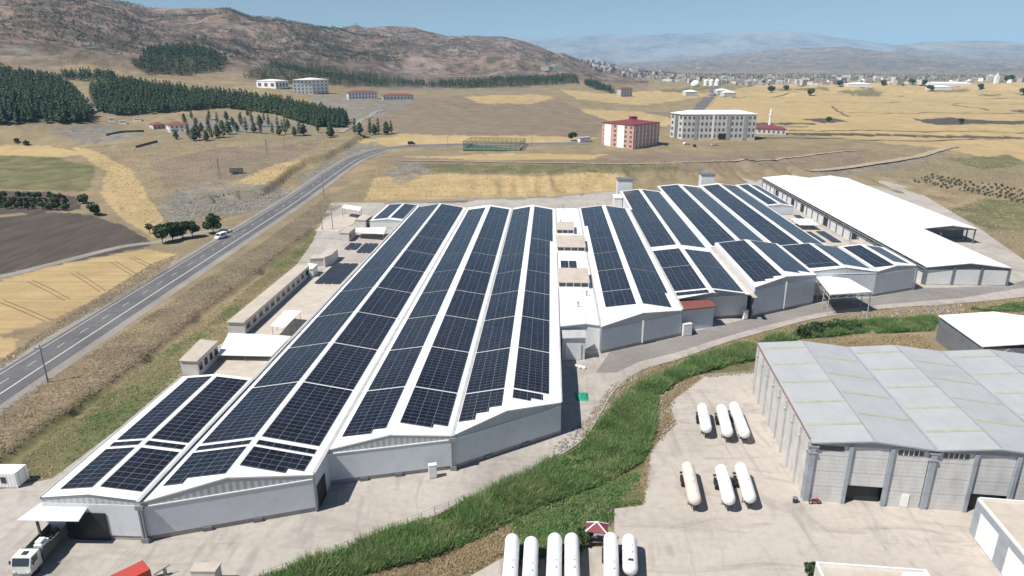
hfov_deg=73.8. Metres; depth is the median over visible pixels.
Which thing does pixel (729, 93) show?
farmhouse
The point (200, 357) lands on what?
annex
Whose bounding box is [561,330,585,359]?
utility shed
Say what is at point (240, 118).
cypress
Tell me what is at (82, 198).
leafy tree
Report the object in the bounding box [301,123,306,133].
young pine
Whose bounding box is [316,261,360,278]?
concrete apron
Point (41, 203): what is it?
orchard tree
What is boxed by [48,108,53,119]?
pine tree
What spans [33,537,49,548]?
cargo bundle
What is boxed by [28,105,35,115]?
pine tree
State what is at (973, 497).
doorway
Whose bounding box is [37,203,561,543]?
factory hall
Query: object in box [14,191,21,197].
orchard tree
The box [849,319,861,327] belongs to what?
shrub
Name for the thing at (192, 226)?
leafy tree
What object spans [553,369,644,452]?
rubble
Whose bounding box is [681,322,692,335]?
electric cabinet
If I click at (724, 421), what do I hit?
tank trailer
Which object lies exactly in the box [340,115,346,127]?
pine tree
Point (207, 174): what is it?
steppe grass
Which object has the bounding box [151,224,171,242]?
leafy tree
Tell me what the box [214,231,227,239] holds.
parked van
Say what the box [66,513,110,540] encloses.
dock door
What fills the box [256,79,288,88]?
depot
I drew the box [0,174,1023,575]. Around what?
factory yard
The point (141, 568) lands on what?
shipping container
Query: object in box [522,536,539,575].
tank trailer
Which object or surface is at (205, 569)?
hut
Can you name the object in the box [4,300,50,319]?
tractor track
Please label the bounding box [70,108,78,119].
pine tree
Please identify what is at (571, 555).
tank trailer
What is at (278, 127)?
young pine
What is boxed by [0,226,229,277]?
dirt track
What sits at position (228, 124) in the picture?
young pine
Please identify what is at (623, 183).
stair tower
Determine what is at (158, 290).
road edge line
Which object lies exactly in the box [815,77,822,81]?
town house
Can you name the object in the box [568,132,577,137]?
lone tree
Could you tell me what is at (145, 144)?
garden wall
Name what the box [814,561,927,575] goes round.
flat block
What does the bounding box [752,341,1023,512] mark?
depot warehouse
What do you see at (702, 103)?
town road
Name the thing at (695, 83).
gas dome
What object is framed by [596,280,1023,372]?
service lane
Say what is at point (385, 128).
young pine
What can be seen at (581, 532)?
shrub
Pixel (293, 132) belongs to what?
young pine
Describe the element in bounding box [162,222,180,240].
leafy tree
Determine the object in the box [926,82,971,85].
greenhouse
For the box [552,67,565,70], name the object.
farm shed
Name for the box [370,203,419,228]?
factory hall
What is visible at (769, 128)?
mosque
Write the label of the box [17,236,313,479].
short grass
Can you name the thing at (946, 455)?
slit window
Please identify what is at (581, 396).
netting heap
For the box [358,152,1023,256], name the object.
steppe grass
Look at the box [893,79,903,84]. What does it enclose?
town house
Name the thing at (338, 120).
pine tree
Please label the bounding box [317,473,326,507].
roller door
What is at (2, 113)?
pine tree
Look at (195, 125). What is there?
young pine
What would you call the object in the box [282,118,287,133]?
cypress
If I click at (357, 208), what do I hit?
lane canopy
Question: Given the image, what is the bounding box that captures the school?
[670,110,756,139]
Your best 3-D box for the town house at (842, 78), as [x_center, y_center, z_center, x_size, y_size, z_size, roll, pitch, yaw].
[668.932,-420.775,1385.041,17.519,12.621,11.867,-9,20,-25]
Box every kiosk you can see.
[310,254,323,266]
[321,248,337,266]
[339,227,355,241]
[355,214,371,227]
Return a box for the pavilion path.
[588,533,604,545]
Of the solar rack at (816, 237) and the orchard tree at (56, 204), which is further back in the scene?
the orchard tree at (56, 204)
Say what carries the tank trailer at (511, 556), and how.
on the depot yard at (773, 530)
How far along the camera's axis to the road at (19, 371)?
184.86 m
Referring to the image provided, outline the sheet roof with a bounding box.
[355,227,385,238]
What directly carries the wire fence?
on the factory yard at (344, 512)
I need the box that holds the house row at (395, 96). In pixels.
[381,93,413,99]
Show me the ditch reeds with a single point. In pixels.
(616, 440)
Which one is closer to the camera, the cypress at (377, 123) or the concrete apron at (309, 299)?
the concrete apron at (309, 299)
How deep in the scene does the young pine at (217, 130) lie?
484.29 m
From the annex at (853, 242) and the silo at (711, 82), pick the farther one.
the silo at (711, 82)
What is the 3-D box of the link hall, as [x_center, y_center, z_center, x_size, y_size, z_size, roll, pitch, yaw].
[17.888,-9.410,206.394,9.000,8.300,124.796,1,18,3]
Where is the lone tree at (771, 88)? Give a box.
[767,86,775,91]
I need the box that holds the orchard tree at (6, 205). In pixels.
[2,202,9,208]
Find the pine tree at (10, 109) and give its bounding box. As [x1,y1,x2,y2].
[8,106,15,117]
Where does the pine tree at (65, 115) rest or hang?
on the ground at (62, 158)
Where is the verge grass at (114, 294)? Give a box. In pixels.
[0,254,176,367]
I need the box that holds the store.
[308,263,317,276]
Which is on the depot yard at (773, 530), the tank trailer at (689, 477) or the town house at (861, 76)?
the tank trailer at (689, 477)
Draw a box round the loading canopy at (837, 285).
[816,277,871,314]
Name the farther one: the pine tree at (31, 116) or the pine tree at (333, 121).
the pine tree at (333, 121)
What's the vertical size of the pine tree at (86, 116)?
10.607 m
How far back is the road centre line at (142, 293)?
186.44 m
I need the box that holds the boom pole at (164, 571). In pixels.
[154,565,168,575]
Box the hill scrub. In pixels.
[0,0,581,60]
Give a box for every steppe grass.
[98,135,350,238]
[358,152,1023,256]
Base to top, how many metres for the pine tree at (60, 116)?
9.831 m
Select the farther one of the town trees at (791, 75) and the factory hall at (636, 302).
the town trees at (791, 75)
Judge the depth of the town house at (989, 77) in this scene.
1451.04 m
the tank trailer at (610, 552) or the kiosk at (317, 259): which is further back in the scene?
the kiosk at (317, 259)
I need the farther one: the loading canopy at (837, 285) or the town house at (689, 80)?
the town house at (689, 80)
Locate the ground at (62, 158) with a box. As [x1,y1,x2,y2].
[0,0,1023,575]
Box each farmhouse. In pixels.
[682,90,697,95]
[714,89,728,94]
[720,90,735,96]
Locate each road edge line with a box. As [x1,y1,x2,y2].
[0,143,566,393]
[1,142,563,373]
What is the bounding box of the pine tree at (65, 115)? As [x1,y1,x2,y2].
[61,109,69,120]
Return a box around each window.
[0,477,6,482]
[819,445,844,450]
[898,450,923,456]
[943,453,969,458]
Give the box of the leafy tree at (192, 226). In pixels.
[186,220,200,236]
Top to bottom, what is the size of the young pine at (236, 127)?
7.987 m
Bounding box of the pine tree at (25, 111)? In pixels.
[23,106,28,120]
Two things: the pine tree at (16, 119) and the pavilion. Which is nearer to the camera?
the pavilion
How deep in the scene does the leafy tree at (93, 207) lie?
279.48 m
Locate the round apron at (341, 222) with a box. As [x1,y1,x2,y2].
[315,214,356,231]
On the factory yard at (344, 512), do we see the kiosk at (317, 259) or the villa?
the kiosk at (317, 259)
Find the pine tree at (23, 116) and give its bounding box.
[20,110,26,121]
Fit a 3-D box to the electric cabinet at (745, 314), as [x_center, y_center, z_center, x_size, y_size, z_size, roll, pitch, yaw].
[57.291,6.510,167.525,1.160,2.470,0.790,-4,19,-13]
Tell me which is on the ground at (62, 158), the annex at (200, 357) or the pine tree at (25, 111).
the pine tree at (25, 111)
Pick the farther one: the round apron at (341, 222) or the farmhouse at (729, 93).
the farmhouse at (729, 93)
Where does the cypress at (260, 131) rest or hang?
on the ground at (62, 158)
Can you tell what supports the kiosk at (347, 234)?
on the factory yard at (344, 512)
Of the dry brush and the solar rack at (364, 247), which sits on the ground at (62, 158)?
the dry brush
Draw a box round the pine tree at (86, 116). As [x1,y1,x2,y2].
[82,108,89,119]
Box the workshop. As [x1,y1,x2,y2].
[969,497,1023,575]
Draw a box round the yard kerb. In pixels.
[417,297,1022,521]
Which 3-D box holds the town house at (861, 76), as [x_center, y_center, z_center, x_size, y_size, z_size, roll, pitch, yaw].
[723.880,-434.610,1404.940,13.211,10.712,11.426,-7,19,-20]
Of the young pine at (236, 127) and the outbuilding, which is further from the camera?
the outbuilding
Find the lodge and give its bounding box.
[617,87,632,96]
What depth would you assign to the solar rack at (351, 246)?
232.33 m
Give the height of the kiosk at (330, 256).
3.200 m
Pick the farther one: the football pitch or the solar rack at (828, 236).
the football pitch
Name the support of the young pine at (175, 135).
on the ground at (62, 158)
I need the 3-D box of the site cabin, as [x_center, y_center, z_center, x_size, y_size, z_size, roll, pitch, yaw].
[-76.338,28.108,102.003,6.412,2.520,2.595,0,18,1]
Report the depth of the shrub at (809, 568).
82.75 m
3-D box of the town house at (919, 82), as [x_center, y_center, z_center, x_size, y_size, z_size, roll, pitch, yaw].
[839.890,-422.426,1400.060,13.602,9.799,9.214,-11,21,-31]
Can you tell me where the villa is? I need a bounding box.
[165,121,188,132]
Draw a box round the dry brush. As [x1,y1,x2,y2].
[0,196,341,452]
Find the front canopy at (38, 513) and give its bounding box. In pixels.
[17,503,86,536]
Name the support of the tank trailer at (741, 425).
on the depot yard at (773, 530)
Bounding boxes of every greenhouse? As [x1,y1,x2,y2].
[843,82,871,86]
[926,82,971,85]
[926,85,951,89]
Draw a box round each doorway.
[845,485,879,501]
[967,494,1002,508]
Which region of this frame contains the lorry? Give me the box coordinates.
[8,523,68,575]
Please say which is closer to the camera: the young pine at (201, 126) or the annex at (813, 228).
the annex at (813, 228)
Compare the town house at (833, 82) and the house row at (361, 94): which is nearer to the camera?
the house row at (361, 94)
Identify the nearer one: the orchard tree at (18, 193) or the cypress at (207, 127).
the orchard tree at (18, 193)
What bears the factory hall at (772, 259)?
on the factory yard at (344, 512)
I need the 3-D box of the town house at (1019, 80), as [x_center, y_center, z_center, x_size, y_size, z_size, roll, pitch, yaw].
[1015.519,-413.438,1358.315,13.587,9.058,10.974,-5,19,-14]
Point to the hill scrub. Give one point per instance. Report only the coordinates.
(45, 16)
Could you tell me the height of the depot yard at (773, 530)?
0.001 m
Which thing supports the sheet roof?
on the factory yard at (344, 512)
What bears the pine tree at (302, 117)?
on the ground at (62, 158)
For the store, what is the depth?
201.30 m
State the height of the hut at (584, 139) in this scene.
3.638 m
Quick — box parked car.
[218,228,230,232]
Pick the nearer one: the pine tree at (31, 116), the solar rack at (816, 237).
the solar rack at (816, 237)
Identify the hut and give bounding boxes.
[189,562,221,575]
[577,136,590,141]
[679,299,716,329]
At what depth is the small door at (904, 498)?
96.55 m
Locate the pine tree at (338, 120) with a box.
[335,115,341,126]
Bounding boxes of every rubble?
[172,190,284,220]
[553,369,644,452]
[649,371,753,450]
[841,303,970,319]
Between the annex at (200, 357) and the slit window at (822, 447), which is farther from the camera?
the annex at (200, 357)
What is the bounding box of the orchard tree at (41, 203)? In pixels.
[38,201,45,208]
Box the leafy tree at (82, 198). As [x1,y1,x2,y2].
[76,194,87,202]
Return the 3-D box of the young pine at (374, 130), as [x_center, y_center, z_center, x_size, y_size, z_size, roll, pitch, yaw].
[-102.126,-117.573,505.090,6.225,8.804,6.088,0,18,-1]
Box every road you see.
[0,142,590,403]
[693,87,718,109]
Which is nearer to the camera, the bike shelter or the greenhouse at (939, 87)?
the bike shelter
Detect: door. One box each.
[15,470,23,485]
[21,465,28,480]
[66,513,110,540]
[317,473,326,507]
[565,343,580,359]
[823,217,827,226]
[851,233,856,239]
[900,494,909,506]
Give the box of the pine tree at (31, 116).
[28,109,34,119]
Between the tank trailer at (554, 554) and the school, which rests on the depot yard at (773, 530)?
the tank trailer at (554, 554)
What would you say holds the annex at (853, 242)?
on the factory yard at (344, 512)
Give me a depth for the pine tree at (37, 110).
517.85 m
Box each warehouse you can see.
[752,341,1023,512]
[762,175,1011,285]
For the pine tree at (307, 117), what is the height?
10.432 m
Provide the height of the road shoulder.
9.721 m
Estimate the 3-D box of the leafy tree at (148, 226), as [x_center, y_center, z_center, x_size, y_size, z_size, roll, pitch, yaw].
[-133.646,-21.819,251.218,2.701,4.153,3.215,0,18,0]
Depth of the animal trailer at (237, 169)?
356.61 m
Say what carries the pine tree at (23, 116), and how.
on the ground at (62, 158)
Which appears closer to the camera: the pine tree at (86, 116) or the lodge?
the pine tree at (86, 116)
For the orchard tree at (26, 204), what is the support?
on the ground at (62, 158)
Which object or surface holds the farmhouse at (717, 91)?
on the ground at (62, 158)
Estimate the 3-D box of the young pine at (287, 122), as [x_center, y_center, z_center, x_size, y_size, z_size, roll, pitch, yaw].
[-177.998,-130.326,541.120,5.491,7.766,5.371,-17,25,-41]
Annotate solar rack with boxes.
[314,263,357,283]
[344,243,361,249]
[356,243,377,252]
[807,232,825,241]
[816,231,840,241]
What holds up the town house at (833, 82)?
on the ground at (62, 158)
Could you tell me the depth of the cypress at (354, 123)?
487.47 m
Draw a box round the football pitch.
[463,137,524,150]
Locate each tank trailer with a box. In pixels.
[502,533,520,575]
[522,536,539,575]
[546,532,562,575]
[563,532,579,575]
[602,532,618,575]
[620,534,637,575]
[680,461,700,507]
[696,403,711,434]
[713,464,735,507]
[714,404,732,439]
[728,401,749,440]
[733,462,755,505]
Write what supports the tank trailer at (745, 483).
on the depot yard at (773, 530)
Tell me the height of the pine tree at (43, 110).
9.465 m
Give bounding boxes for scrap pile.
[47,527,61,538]
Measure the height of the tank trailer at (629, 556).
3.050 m
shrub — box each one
[575,527,593,545]
[796,325,810,336]
[804,561,815,575]
[805,322,823,331]
[819,320,835,330]
[832,318,850,329]
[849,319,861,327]
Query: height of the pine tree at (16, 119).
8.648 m
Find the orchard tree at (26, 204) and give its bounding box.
[22,202,29,208]
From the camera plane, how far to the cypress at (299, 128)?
490.18 m
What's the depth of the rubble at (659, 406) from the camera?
124.78 m
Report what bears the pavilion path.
on the ground at (62, 158)
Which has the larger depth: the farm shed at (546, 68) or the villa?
the farm shed at (546, 68)
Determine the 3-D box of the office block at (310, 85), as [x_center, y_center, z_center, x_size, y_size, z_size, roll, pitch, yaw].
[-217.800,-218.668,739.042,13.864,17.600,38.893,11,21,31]
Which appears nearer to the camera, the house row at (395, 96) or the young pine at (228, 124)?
the young pine at (228, 124)
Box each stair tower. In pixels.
[616,177,632,193]
[698,172,715,185]
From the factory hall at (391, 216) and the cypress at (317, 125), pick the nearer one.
the factory hall at (391, 216)
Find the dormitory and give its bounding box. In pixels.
[602,116,660,149]
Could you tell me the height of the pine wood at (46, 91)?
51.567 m
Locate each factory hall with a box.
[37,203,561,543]
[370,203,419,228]
[578,205,682,353]
[619,189,749,318]
[657,183,917,317]
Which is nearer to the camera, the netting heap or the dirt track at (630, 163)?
the netting heap
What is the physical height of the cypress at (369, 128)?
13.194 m
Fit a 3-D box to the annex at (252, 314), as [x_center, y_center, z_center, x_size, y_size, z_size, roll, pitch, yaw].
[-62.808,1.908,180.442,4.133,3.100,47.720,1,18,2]
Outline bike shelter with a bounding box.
[271,310,300,332]
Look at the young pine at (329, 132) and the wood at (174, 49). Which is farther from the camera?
the wood at (174, 49)
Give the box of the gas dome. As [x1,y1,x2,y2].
[691,80,699,85]
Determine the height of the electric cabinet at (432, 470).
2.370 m
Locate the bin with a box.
[792,496,797,503]
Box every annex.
[179,339,218,375]
[226,264,308,333]
[781,215,849,246]
[850,240,872,245]
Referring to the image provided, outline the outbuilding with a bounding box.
[149,122,164,128]
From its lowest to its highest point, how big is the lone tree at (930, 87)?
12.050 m
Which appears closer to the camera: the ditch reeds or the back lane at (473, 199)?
the ditch reeds
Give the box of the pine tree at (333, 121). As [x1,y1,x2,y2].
[331,116,336,126]
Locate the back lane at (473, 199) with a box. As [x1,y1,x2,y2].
[374,191,611,203]
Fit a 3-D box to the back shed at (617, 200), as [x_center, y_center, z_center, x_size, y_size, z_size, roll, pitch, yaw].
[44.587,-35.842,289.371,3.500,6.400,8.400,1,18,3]
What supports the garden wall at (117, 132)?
on the ground at (62, 158)
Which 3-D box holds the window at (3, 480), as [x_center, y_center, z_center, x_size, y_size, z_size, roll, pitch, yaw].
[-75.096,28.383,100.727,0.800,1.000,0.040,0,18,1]
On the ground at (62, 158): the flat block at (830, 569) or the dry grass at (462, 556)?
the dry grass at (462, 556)
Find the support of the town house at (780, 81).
on the ground at (62, 158)
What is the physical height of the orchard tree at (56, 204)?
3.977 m
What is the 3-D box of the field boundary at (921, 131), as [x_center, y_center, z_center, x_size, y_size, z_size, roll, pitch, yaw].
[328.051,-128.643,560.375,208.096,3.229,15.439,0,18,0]
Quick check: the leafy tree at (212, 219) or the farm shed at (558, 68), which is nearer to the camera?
the leafy tree at (212, 219)
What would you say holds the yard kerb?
on the factory yard at (344, 512)
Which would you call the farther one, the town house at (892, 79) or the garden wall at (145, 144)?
the town house at (892, 79)
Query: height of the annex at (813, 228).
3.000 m
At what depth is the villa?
520.65 m
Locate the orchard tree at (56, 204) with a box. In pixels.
[52,202,60,209]
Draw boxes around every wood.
[0,62,330,117]
[60,41,615,92]
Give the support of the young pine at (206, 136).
on the ground at (62, 158)
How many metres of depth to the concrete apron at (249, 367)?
141.99 m
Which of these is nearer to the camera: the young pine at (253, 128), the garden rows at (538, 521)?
the garden rows at (538, 521)
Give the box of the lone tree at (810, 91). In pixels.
[807,88,814,95]
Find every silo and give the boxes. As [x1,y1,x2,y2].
[709,79,713,85]
[714,79,719,85]
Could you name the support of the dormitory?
on the ground at (62, 158)
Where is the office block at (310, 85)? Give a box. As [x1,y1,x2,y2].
[292,78,328,93]
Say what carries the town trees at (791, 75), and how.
on the ground at (62, 158)
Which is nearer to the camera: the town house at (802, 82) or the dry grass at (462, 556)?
the dry grass at (462, 556)
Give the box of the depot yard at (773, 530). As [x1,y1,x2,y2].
[471,373,1006,575]
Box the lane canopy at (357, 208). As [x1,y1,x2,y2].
[342,204,361,214]
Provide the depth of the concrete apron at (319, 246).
240.54 m
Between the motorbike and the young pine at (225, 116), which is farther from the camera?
the young pine at (225, 116)
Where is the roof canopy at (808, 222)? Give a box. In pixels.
[791,218,818,229]
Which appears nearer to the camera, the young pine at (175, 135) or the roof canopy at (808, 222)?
the roof canopy at (808, 222)
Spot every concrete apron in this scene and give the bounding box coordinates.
[212,352,276,377]
[255,277,345,336]
[284,203,387,304]
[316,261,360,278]
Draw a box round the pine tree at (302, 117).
[300,110,304,121]
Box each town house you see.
[687,78,693,82]
[696,75,704,80]
[776,80,782,84]
[799,80,807,85]
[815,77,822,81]
[830,80,836,84]
[837,77,847,82]
[842,75,851,80]
[859,74,866,79]
[891,77,899,82]
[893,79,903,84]
[917,80,924,84]
[986,75,994,80]
[1006,78,1016,82]
[1017,78,1023,82]
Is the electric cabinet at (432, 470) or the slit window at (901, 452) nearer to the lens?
the slit window at (901, 452)
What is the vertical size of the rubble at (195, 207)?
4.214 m
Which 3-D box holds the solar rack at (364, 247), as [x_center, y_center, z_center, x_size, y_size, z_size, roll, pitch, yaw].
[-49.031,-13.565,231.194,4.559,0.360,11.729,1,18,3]
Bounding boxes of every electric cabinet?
[428,462,436,478]
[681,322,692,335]
[742,309,748,319]
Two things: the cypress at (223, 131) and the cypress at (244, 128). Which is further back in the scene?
the cypress at (244, 128)
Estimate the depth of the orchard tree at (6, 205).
291.42 m
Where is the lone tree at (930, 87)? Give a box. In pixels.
[926,85,934,90]
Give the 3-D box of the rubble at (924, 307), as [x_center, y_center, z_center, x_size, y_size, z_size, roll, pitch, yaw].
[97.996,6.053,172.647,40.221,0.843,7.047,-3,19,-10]
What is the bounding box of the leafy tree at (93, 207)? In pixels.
[85,203,99,215]
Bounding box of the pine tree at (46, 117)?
[44,112,49,122]
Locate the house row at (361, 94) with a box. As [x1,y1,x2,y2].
[346,90,377,99]
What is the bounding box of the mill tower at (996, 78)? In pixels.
[993,73,1000,83]
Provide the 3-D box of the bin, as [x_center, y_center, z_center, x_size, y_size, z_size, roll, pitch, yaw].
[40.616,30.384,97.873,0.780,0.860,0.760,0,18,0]
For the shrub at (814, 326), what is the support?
on the ground at (62, 158)
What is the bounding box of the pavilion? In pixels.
[585,521,607,548]
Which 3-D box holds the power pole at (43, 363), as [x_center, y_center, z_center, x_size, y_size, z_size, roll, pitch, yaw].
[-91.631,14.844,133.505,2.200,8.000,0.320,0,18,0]
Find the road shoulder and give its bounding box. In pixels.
[0,142,568,412]
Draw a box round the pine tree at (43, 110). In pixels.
[41,107,47,116]
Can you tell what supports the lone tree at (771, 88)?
on the ground at (62, 158)
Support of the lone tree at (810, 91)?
on the ground at (62, 158)
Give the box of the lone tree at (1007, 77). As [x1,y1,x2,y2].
[1004,75,1015,80]
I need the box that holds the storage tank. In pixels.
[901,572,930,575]
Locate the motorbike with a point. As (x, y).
(817, 500)
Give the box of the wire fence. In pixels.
[262,436,577,572]
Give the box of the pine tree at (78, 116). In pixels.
[74,112,81,121]
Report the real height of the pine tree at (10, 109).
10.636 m
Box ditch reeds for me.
[254,300,1023,575]
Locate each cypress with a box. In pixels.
[186,124,189,136]
[205,117,210,132]
[221,122,225,135]
[238,112,242,125]
[242,117,247,132]
[258,120,261,133]
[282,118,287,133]
[296,119,301,133]
[315,117,319,132]
[352,118,356,131]
[367,118,373,134]
[375,118,380,133]
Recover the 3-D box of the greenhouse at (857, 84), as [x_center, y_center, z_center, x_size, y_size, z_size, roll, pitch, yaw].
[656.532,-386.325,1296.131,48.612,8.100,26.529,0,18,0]
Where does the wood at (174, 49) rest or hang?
on the ground at (62, 158)
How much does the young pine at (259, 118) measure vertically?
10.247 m
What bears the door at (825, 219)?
in the warehouse at (894, 224)
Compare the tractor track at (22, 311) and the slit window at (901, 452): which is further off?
the tractor track at (22, 311)
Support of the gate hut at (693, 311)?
on the factory yard at (344, 512)
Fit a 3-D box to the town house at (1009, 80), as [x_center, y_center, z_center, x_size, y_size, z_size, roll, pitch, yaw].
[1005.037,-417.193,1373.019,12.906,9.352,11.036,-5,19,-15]
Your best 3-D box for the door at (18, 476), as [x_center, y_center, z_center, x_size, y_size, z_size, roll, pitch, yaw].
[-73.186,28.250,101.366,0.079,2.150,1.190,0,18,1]
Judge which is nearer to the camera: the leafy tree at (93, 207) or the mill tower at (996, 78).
the leafy tree at (93, 207)
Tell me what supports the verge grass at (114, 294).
on the ground at (62, 158)
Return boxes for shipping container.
[110,560,151,575]
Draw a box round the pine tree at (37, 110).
[35,105,41,116]
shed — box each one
[541,66,551,70]
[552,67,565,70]
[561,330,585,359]
[612,194,621,207]
[935,312,1023,353]
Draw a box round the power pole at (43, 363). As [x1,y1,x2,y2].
[34,345,48,382]
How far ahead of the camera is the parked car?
252.09 m
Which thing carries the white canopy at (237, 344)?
on the factory yard at (344, 512)
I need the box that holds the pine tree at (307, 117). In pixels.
[304,112,309,123]
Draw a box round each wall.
[106,130,143,135]
[135,140,157,147]
[314,237,338,239]
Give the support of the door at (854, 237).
in the warehouse at (894, 224)
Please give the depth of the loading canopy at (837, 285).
174.03 m
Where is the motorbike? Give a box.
[808,498,820,503]
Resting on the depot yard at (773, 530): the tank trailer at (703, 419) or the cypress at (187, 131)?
the tank trailer at (703, 419)
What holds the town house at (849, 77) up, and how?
on the ground at (62, 158)
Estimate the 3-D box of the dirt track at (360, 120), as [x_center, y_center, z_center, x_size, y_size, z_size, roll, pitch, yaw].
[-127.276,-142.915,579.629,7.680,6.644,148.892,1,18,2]
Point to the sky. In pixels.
(894, 22)
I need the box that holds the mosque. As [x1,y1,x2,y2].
[755,108,786,134]
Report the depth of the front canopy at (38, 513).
87.82 m
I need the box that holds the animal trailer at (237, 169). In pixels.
[229,167,242,173]
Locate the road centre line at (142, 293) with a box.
[0,167,338,383]
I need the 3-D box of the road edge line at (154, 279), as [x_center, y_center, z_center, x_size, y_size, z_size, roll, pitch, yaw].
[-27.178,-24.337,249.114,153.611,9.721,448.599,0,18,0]
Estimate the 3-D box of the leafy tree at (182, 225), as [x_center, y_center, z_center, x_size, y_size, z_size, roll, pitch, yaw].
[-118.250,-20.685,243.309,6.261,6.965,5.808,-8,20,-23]
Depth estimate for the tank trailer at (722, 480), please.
97.66 m
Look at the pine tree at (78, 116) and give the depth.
526.03 m
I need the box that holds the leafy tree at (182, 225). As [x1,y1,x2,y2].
[173,221,187,238]
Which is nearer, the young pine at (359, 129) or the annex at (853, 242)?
the annex at (853, 242)
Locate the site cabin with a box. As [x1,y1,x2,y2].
[0,464,29,487]
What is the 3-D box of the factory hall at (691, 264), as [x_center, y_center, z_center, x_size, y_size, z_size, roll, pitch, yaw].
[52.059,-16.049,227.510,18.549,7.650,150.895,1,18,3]
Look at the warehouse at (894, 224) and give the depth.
243.04 m
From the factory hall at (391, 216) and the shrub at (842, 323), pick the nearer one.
the shrub at (842, 323)
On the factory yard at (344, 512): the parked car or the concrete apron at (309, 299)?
the concrete apron at (309, 299)
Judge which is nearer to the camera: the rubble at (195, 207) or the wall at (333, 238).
the wall at (333, 238)
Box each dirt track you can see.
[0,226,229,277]
[338,110,383,131]
[400,150,859,163]
[809,146,956,170]
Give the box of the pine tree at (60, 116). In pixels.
[57,111,63,122]
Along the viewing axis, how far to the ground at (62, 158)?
477.67 m
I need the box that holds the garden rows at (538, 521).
[509,470,642,559]
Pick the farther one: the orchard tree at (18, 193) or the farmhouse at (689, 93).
the farmhouse at (689, 93)
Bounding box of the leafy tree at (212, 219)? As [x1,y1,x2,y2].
[202,213,221,232]
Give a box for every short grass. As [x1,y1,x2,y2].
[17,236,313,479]
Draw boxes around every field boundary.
[755,137,1022,140]
[816,130,1023,132]
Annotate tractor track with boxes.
[0,302,43,320]
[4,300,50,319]
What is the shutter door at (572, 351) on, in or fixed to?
in the utility shed at (572, 344)
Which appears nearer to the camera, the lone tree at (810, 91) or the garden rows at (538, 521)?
the garden rows at (538, 521)
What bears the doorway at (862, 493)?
in the depot warehouse at (863, 423)
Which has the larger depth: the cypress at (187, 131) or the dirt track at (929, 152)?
the cypress at (187, 131)
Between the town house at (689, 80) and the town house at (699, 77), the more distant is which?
the town house at (689, 80)
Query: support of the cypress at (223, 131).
on the ground at (62, 158)
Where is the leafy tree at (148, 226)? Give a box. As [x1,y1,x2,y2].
[144,223,153,233]
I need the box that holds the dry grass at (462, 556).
[360,298,1023,575]
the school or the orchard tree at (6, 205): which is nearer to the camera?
the orchard tree at (6, 205)
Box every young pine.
[172,129,178,138]
[188,127,197,140]
[193,123,200,134]
[199,122,204,130]
[202,130,209,140]
[212,124,221,137]
[223,111,228,119]
[223,121,233,133]
[233,122,238,131]
[250,122,257,132]
[255,114,262,125]
[275,125,281,134]
[285,119,290,126]
[291,126,296,135]
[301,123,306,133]
[325,123,333,137]
[355,122,363,133]
[371,123,376,133]
[382,121,389,133]
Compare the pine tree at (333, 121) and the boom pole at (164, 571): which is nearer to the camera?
the boom pole at (164, 571)
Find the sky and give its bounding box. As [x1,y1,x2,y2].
[115,0,1023,44]
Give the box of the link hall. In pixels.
[556,208,599,350]
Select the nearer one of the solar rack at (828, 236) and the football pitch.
the solar rack at (828, 236)
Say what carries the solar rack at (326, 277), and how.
on the concrete apron at (330, 266)
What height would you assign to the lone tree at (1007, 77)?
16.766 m
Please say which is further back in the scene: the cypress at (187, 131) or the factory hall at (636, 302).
the cypress at (187, 131)
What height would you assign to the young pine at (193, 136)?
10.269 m
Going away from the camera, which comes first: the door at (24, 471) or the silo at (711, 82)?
the door at (24, 471)
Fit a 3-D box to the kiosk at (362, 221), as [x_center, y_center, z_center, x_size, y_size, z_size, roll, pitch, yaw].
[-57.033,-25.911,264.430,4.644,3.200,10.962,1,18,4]
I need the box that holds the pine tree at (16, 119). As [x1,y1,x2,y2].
[13,113,19,123]
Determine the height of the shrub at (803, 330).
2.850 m
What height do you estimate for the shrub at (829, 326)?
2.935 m
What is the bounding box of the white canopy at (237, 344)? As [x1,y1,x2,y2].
[218,333,290,360]
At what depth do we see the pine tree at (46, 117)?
513.39 m
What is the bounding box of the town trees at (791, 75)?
[578,58,1023,82]
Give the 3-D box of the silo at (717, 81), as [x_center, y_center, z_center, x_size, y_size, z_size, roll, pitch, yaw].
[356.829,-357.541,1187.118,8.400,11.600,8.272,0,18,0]
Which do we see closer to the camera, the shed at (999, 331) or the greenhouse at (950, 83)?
the shed at (999, 331)
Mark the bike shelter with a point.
(285, 318)
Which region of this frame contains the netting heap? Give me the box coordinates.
[574,392,588,400]
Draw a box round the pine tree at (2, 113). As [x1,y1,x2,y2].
[0,109,8,123]

